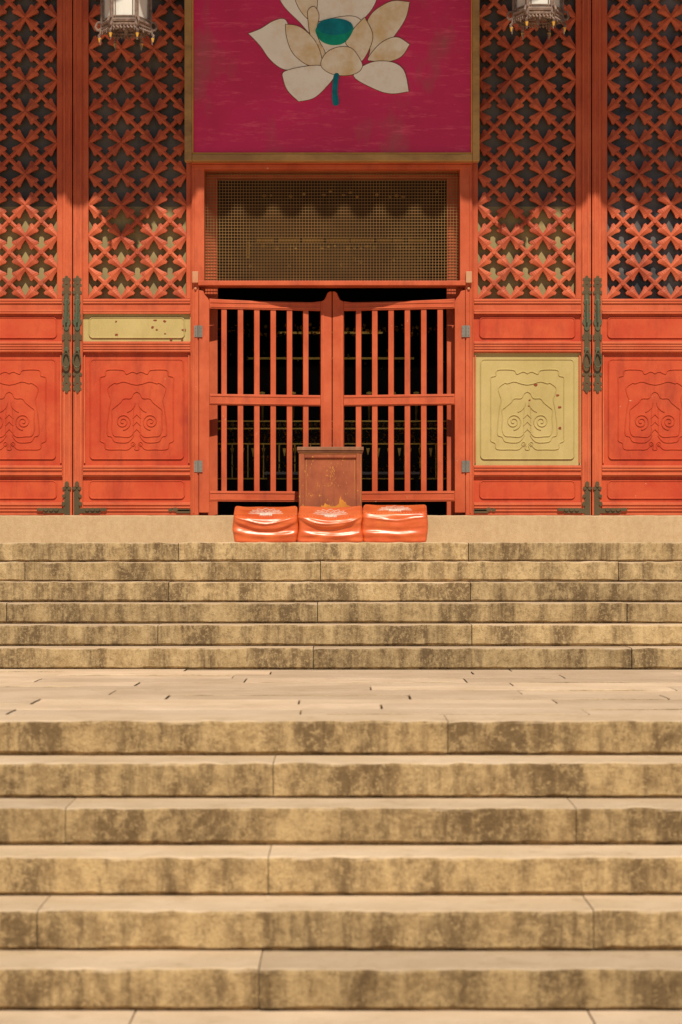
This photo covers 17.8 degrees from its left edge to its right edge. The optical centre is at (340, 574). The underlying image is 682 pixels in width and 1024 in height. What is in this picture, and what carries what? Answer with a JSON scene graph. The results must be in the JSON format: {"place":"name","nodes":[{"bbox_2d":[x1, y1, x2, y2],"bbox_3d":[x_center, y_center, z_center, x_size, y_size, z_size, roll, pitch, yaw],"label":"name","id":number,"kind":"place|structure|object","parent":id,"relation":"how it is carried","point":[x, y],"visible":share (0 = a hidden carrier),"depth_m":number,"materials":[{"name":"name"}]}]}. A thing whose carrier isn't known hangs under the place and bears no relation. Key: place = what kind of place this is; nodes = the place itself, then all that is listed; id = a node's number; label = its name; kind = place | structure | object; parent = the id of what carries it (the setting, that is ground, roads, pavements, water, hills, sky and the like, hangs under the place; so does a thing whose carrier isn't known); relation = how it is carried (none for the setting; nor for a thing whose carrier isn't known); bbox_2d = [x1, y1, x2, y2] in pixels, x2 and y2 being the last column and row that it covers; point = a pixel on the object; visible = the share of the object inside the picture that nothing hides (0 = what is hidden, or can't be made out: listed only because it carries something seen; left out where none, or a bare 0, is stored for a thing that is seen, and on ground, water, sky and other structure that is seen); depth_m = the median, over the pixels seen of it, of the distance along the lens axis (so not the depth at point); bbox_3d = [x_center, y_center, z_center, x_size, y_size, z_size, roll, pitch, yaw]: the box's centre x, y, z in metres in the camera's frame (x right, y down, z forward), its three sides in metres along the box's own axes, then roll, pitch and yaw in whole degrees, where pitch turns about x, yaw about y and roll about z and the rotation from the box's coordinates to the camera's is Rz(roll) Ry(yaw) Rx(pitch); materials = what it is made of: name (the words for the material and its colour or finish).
{"place":"outdoors","nodes":[
{"label":"outdoors","id":0,"kind":"place"},
{"bbox_2d":[218,322,445,515],"bbox_3d":[-0.056,-1.384,20.782,2.390,1.882,1.635,0,0,0],"label":"altar","id":1,"kind":"object","parent":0,"point":[433,508],"visible":0.48,"depth_m":20.00,"materials":[{"name":"brown wood"}]},
{"bbox_2d":[115,320,560,428],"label":"paint chips","id":2,"kind":"object","parent":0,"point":[152,327],"visible":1,"depth_m":17.22,"materials":[{"name":"red paint"}]},
{"bbox_2d":[0,669,681,714],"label":"terrace paving","id":3,"kind":"structure","parent":0,"point":[443,692],"depth_m":11.72,"materials":[{"name":"stone"}]},
{"bbox_2d":[0,542,681,669],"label":"stone staircase","id":4,"kind":"structure","parent":3,"relation":"on","point":[389,606],"depth_m":15.13,"materials":[{"name":"stone"}]},
{"bbox_2d":[362,504,427,542],"bbox_3d":[0.407,-0.386,16.521,0.503,0.301,0.464,0,0,2],"label":"kneeling cushion","id":5,"kind":"object","parent":4,"relation":"on","point":[393,523],"visible":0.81,"depth_m":16.31,"materials":[{"name":"orange fabric"}]},
{"bbox_2d":[0,1010,681,1023],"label":"courtyard paving","id":6,"kind":"structure","parent":0,"point":[317,1017],"depth_m":7.54,"materials":[{"name":"stone"}]},
{"bbox_2d":[264,472,420,506],"bbox_3d":[0.015,-0.673,19.450,1.377,0.459,0.500,0,0,0],"label":"altar table","id":7,"kind":"object","parent":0,"point":[415,475],"visible":0.33,"depth_m":19.23,"materials":[{"name":"brown wood"}]},
{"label":"ground","id":8,"kind":"structure","parent":0,"visible":0},
{"bbox_2d":[0,714,681,1012],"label":"stone staircase","id":9,"kind":"structure","parent":8,"relation":"on","point":[355,862],"depth_m":8.36,"materials":[{"name":"stone"}]},
{"bbox_2d":[20,174,661,515],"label":"hall walls","id":10,"kind":"structure","parent":8,"relation":"on","point":[344,294],"depth_m":24.90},
{"bbox_2d":[218,190,445,278],"bbox_3d":[-0.074,-3.026,19.465,2.226,0.741,0.370,0,0,0],"label":"hall valance","id":11,"kind":"object","parent":10,"relation":"attached to","point":[340,258],"visible":0.77,"depth_m":19.60,"materials":[{"name":"fabric"}]},
{"bbox_3d":[0.000,-7.251,19.900,16.000,2.100,10.600,0,0,0],"label":"roof","id":12,"kind":"object","parent":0,"visible":0},
{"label":"rafters","id":13,"kind":"object","parent":12,"relation":"attached to","visible":0},
{"bbox_2d":[94,0,157,50],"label":"palace lantern","id":14,"kind":"object","parent":13,"relation":"hanging from","point":[124,16],"visible":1,"depth_m":16.22,"materials":[{"name":"grey glass"}]},
{"bbox_2d":[506,0,569,39],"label":"palace lantern","id":15,"kind":"object","parent":13,"relation":"hanging from","point":[526,14],"visible":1,"depth_m":16.25,"materials":[{"name":"grey glass"}]},
{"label":"platform paving","id":16,"kind":"object","parent":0,"visible":0},
{"bbox_2d":[232,506,298,542],"bbox_3d":[-0.568,-0.380,16.514,0.500,0.289,0.478,0,0,-1],"label":"kneeling cushion","id":17,"kind":"object","parent":16,"relation":"on","point":[266,524],"visible":0.84,"depth_m":16.31,"materials":[{"name":"orange fabric"}]},
{"bbox_2d":[297,506,362,542],"bbox_3d":[-0.079,-0.381,16.494,0.496,0.291,0.479,0,0,1],"label":"kneeling cushion","id":18,"kind":"object","parent":16,"relation":"on","point":[328,525],"visible":0.85,"depth_m":16.29,"materials":[{"name":"orange fabric"}]},
{"bbox_2d":[297,447,363,507],"bbox_3d":[-0.082,-0.608,16.938,0.513,0.746,0.275,0,0,0],"label":"wooden offering box","id":19,"kind":"object","parent":16,"relation":"on","point":[330,477],"visible":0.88,"depth_m":16.84,"materials":[{"name":"brown paint"}]},
{"bbox_2d":[0,515,681,542],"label":"threshold stone","id":20,"kind":"object","parent":16,"relation":"on","point":[218,528],"visible":0.5,"depth_m":17.08,"materials":[{"name":"stone"}]},
{"bbox_2d":[191,162,472,515],"bbox_3d":[-0.070,-2.708,17.305,2.210,4.484,0.310,0,0,0],"label":"door frame","id":21,"kind":"object","parent":20,"relation":"on","point":[205,258],"visible":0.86,"depth_m":17.18,"materials":[{"name":"red wood"}]},
{"bbox_2d":[0,0,72,514],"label":"door leaf","id":22,"kind":"object","parent":21,"relation":"attached to","point":[36,220],"visible":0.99,"depth_m":17.22,"materials":[{"name":"red paint"}]},
{"bbox_2d":[0,0,56,206],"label":"window glass","id":23,"kind":"structure","parent":22,"relation":"in","point":[25,33],"depth_m":17.29,"materials":[{"name":"black glass"}]},
{"bbox_2d":[73,0,191,514],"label":"door leaf","id":24,"kind":"object","parent":21,"relation":"attached to","point":[132,270],"visible":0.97,"depth_m":17.22,"materials":[{"name":"red wood"}]},
{"bbox_2d":[89,0,185,206],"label":"window glass","id":25,"kind":"structure","parent":24,"relation":"in","point":[121,64],"depth_m":17.29,"materials":[{"name":"black glass"}]},
{"bbox_2d":[194,290,469,512],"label":"wooden gate","id":26,"kind":"structure","parent":21,"relation":"attached to","point":[323,400],"depth_m":17.26,"materials":[{"name":"red paint"}]},
{"bbox_2d":[205,172,458,280],"bbox_3d":[-0.070,-2.748,17.261,2.014,0.874,0.006,0,0,0],"label":"wire screen","id":27,"kind":"object","parent":21,"relation":"attached to","point":[320,207],"visible":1,"depth_m":17.26,"materials":[{"name":"brown metal"}]},
{"bbox_2d":[37,276,626,514],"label":"bronze plates","id":28,"kind":"object","parent":21,"relation":"attached to","point":[77,374],"visible":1,"depth_m":17.19,"materials":[{"name":"brown metal"}]},
{"bbox_2d":[62,295,601,367],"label":"bronze handles","id":29,"kind":"object","parent":21,"relation":"attached to","point":[77,322],"visible":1,"depth_m":17.19,"materials":[{"name":"brown metal"}]},
{"bbox_2d":[192,271,471,289],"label":"bar brackets","id":30,"kind":"object","parent":21,"relation":"attached to","point":[195,276],"visible":1,"depth_m":17.13,"materials":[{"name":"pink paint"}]},
{"bbox_2d":[472,0,590,514],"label":"door leaf","id":31,"kind":"object","parent":21,"relation":"attached to","point":[531,219],"visible":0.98,"depth_m":17.22,"materials":[{"name":"red wood"}]},
{"bbox_2d":[478,0,574,206],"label":"window glass","id":32,"kind":"structure","parent":31,"relation":"in","point":[510,64],"depth_m":17.29,"materials":[{"name":"black glass"}]},
{"bbox_2d":[591,0,681,514],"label":"door leaf","id":33,"kind":"object","parent":21,"relation":"attached to","point":[636,223],"visible":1,"depth_m":17.22,"materials":[{"name":"red paint"}]},
{"bbox_2d":[607,0,681,298],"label":"window glass","id":34,"kind":"structure","parent":33,"relation":"in","point":[670,64],"depth_m":17.28,"materials":[{"name":"black glass"}]},
{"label":"columns","id":35,"kind":"object","parent":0,"visible":0},
{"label":"beams","id":36,"kind":"object","parent":35,"relation":"attached to","visible":0},
{"bbox_2d":[184,0,479,162],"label":"lotus sign","id":37,"kind":"object","parent":36,"relation":"attached to","point":[331,81],"visible":1,"depth_m":17.08,"materials":[{"name":"pink wood"}]}
]}

